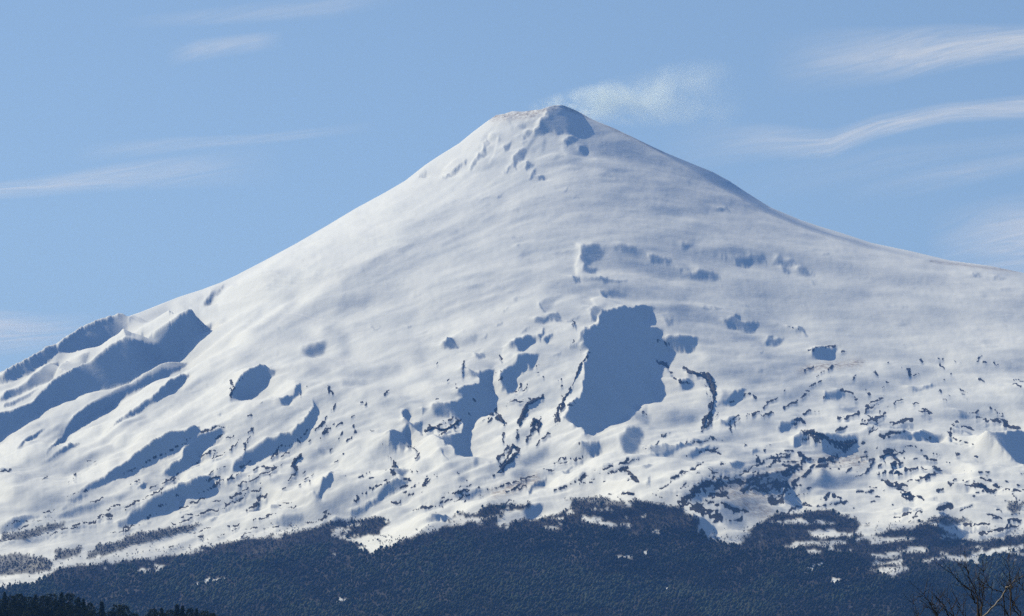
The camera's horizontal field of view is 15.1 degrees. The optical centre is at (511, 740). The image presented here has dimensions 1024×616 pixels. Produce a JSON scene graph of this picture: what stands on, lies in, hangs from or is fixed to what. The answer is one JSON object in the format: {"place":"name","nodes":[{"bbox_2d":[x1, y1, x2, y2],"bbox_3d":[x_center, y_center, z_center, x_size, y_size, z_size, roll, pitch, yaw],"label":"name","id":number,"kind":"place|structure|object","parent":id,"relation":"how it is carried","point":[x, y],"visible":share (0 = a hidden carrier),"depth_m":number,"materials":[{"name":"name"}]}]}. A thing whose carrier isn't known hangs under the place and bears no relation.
{"place":"outdoors","nodes":[
{"label":"outdoors","id":0,"kind":"place"},
{"bbox_2d":[0,321,27,336],"bbox_3d":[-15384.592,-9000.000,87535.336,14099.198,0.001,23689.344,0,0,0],"label":"cloud","id":1,"kind":"structure","parent":0,"point":[4,324],"depth_m":83772.36,"materials":[{"name":"white"}]},
{"bbox_2d":[0,105,1023,615],"bbox_3d":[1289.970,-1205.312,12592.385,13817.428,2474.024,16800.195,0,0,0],"label":"mountain","id":2,"kind":"structure","parent":0,"point":[506,267],"depth_m":12514.29,"materials":[{"name":"white snow"}]},
{"bbox_2d":[291,455,300,464],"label":"rock outcrop","id":3,"kind":"object","parent":2,"relation":"on","point":[295,460],"visible":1,"depth_m":11577.77,"materials":[{"name":"grey stone"}]},
{"bbox_2d":[425,420,458,432],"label":"rock outcrop","id":4,"kind":"object","parent":2,"relation":"on","point":[439,428],"visible":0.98,"depth_m":11638.28,"materials":[{"name":"grey stone"}]},
{"bbox_2d":[497,452,517,472],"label":"rock outcrop","id":5,"kind":"object","parent":2,"relation":"on","point":[507,462],"visible":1,"depth_m":11127.48,"materials":[{"name":"grey stone"}]},
{"bbox_2d":[502,445,516,464],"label":"rock outcrop","id":6,"kind":"object","parent":2,"relation":"on","point":[509,452],"visible":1,"depth_m":11334.45,"materials":[{"name":"grey stone"}]},
{"bbox_2d":[0,495,1023,615],"bbox_3d":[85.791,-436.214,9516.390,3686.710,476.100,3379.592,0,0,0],"label":"evergreen forest","id":7,"kind":"object","parent":2,"relation":"on","point":[245,584],"visible":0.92,"depth_m":9439.80,"materials":[{"name":"green plant"}]},
{"bbox_2d":[519,396,542,425],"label":"rock outcrop","id":8,"kind":"object","parent":2,"relation":"on","point":[524,409],"visible":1,"depth_m":11942.05,"materials":[{"name":"grey stone"}]},
{"bbox_2d":[530,419,540,426],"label":"rock outcrop","id":9,"kind":"object","parent":2,"relation":"on","point":[535,420],"visible":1,"depth_m":11630.01,"materials":[{"name":"grey stone"}]},
{"bbox_2d":[555,388,571,422],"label":"rock outcrop","id":10,"kind":"object","parent":2,"relation":"on","point":[564,399],"visible":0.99,"depth_m":11952.91,"materials":[{"name":"grey stone"}]},
{"bbox_2d":[573,356,586,382],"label":"rock outcrop","id":11,"kind":"object","parent":2,"relation":"on","point":[579,369],"visible":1,"depth_m":12222.13,"materials":[{"name":"grey stone"}]},
{"bbox_2d":[624,468,638,481],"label":"rock outcrop","id":12,"kind":"object","parent":2,"relation":"on","point":[629,472],"visible":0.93,"depth_m":10760.13,"materials":[{"name":"grey stone"}]},
{"bbox_2d":[683,367,707,380],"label":"rock outcrop","id":13,"kind":"object","parent":2,"relation":"on","point":[698,374],"visible":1,"depth_m":12647.00,"materials":[{"name":"grey stone"}]},
{"bbox_2d":[703,398,714,427],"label":"rock outcrop","id":14,"kind":"object","parent":2,"relation":"on","point":[709,412],"visible":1,"depth_m":12259.69,"materials":[{"name":"grey stone"}]},
{"bbox_2d":[706,372,716,395],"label":"rock outcrop","id":15,"kind":"object","parent":2,"relation":"on","point":[710,378],"visible":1,"depth_m":12593.90,"materials":[{"name":"grey stone"}]},
{"bbox_2d":[804,430,826,438],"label":"rock outcrop","id":16,"kind":"object","parent":2,"relation":"on","point":[816,433],"visible":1,"depth_m":11950.44,"materials":[{"name":"grey stone"}]},
{"bbox_2d":[829,439,854,447],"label":"rock outcrop","id":17,"kind":"object","parent":2,"relation":"on","point":[844,445],"visible":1,"depth_m":11931.06,"materials":[{"name":"grey stone"}]},
{"bbox_2d":[881,452,900,462],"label":"rock outcrop","id":18,"kind":"object","parent":2,"relation":"on","point":[891,454],"visible":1,"depth_m":11868.48,"materials":[{"name":"grey stone"}]},
{"bbox_2d":[902,492,915,496],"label":"rock outcrop","id":19,"kind":"object","parent":2,"relation":"on","point":[909,493],"visible":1,"depth_m":11361.13,"materials":[{"name":"grey stone"}]},
{"bbox_2d":[0,0,1023,371],"label":"sky","id":20,"kind":"structure","parent":0,"point":[153,153],"materials":[{"name":"blue"}]},
{"bbox_2d":[834,108,966,140],"bbox_3d":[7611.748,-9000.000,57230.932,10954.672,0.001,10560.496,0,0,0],"label":"cloud","id":21,"kind":"structure","parent":0,"point":[896,123],"depth_m":56168.16,"materials":[{"name":"white"}]},
{"bbox_2d":[899,36,1023,56],"bbox_3d":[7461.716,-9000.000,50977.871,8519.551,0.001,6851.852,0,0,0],"label":"cloud","id":22,"kind":"structure","parent":0,"point":[946,45],"depth_m":50098.93,"materials":[{"name":"white"}]},
{"bbox_2d":[1002,220,1023,241],"bbox_3d":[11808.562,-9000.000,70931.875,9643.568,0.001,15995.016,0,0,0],"label":"cloud","id":23,"kind":"structure","parent":0,"point":[1018,233],"depth_m":68573.84,"materials":[{"name":"white"}]},
{"bbox_3d":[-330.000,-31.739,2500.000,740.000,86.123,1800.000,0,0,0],"label":"hill","id":24,"kind":"structure","parent":0,"visible":0},
{"bbox_2d":[0,599,7,613],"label":"evergreen tree","id":25,"kind":"object","parent":24,"relation":"on","point":[1,603],"visible":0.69,"depth_m":2500.91,"materials":[{"name":"green plant"}]},
{"bbox_2d":[0,592,8,614],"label":"evergreen tree","id":26,"kind":"object","parent":24,"relation":"on","point":[4,595],"visible":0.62,"depth_m":2524.63,"materials":[{"name":"green plant"}]},
{"bbox_2d":[7,595,17,610],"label":"evergreen tree","id":27,"kind":"object","parent":24,"relation":"on","point":[10,598],"visible":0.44,"depth_m":2525.60,"materials":[{"name":"green plant"}]},
{"bbox_2d":[9,594,28,610],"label":"evergreen tree","id":28,"kind":"object","parent":24,"relation":"on","point":[20,597],"visible":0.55,"depth_m":2522.45,"materials":[{"name":"green plant"}]},
{"bbox_2d":[20,596,36,614],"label":"evergreen tree","id":29,"kind":"object","parent":24,"relation":"on","point":[28,598],"visible":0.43,"depth_m":2529.30,"materials":[{"name":"green plant"}]},
{"bbox_2d":[35,594,50,613],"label":"evergreen tree","id":30,"kind":"object","parent":24,"relation":"on","point":[42,597],"visible":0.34,"depth_m":2529.78,"materials":[{"name":"green plant"}]},
{"bbox_2d":[42,593,60,607],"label":"evergreen tree","id":31,"kind":"object","parent":24,"relation":"on","point":[52,598],"visible":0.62,"depth_m":2523.55,"materials":[{"name":"green plant"}]},
{"bbox_2d":[57,592,65,612],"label":"evergreen tree","id":32,"kind":"object","parent":24,"relation":"on","point":[61,595],"visible":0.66,"depth_m":2535.96,"materials":[{"name":"green plant"}]},
{"bbox_2d":[60,592,80,612],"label":"evergreen tree","id":33,"kind":"object","parent":24,"relation":"on","point":[66,599],"visible":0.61,"depth_m":2528.76,"materials":[{"name":"green plant"}]},
{"bbox_2d":[73,597,80,611],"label":"evergreen tree","id":34,"kind":"object","parent":24,"relation":"on","point":[78,598],"visible":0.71,"depth_m":2534.34,"materials":[{"name":"green plant"}]},
{"bbox_2d":[80,598,85,613],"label":"evergreen tree","id":35,"kind":"object","parent":24,"relation":"on","point":[83,604],"visible":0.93,"depth_m":2530.92,"materials":[{"name":"green plant"}]},
{"bbox_2d":[82,602,98,615],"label":"evergreen tree","id":36,"kind":"object","parent":24,"relation":"on","point":[90,606],"visible":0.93,"depth_m":2520.05,"materials":[{"name":"green plant"}]},
{"bbox_2d":[96,601,105,615],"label":"evergreen tree","id":37,"kind":"object","parent":24,"relation":"on","point":[101,612],"visible":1,"depth_m":2537.67,"materials":[{"name":"green plant"}]},
{"bbox_2d":[112,604,126,615],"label":"evergreen tree","id":38,"kind":"object","parent":24,"relation":"on","point":[116,606],"visible":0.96,"depth_m":2537.08,"materials":[{"name":"green plant"}]},
{"bbox_2d":[112,604,131,615],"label":"evergreen tree","id":39,"kind":"object","parent":24,"relation":"on","point":[124,608],"visible":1,"depth_m":2528.85,"materials":[{"name":"green plant"}]},
{"bbox_2d":[145,608,160,615],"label":"evergreen tree","id":40,"kind":"object","parent":24,"relation":"on","point":[153,612],"visible":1,"depth_m":2520.54,"materials":[{"name":"green plant"}]},
{"bbox_2d":[165,609,173,615],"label":"evergreen tree","id":41,"kind":"object","parent":24,"relation":"on","point":[171,612],"visible":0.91,"depth_m":2534.22,"materials":[{"name":"green plant"}]},
{"bbox_2d":[174,604,179,615],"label":"evergreen tree","id":42,"kind":"object","parent":24,"relation":"on","point":[177,610],"visible":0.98,"depth_m":2522.76,"materials":[{"name":"green plant"}]},
{"bbox_2d":[179,605,185,615],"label":"evergreen tree","id":43,"kind":"object","parent":24,"relation":"on","point":[182,610],"visible":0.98,"depth_m":2522.97,"materials":[{"name":"green plant"}]},
{"bbox_2d":[184,607,195,615],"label":"evergreen tree","id":44,"kind":"object","parent":24,"relation":"on","point":[191,611],"visible":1,"depth_m":2520.62,"materials":[{"name":"green plant"}]},
{"label":"ground","id":45,"kind":"structure","parent":0,"visible":0},
{"bbox_2d":[903,575,966,615],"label":"bare tree","id":46,"kind":"object","parent":45,"relation":"on","point":[934,611],"visible":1,"depth_m":63.95,"materials":[{"name":"brown plant"}]},
{"bbox_2d":[935,548,992,615],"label":"bare tree","id":47,"kind":"object","parent":45,"relation":"on","point":[979,610],"visible":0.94,"depth_m":59.83,"materials":[{"name":"brown plant"}]},
{"bbox_2d":[971,543,1023,615],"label":"bare tree","id":48,"kind":"object","parent":45,"relation":"on","point":[1010,587],"visible":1,"depth_m":56.84,"materials":[{"name":"brown plant"}]}
]}

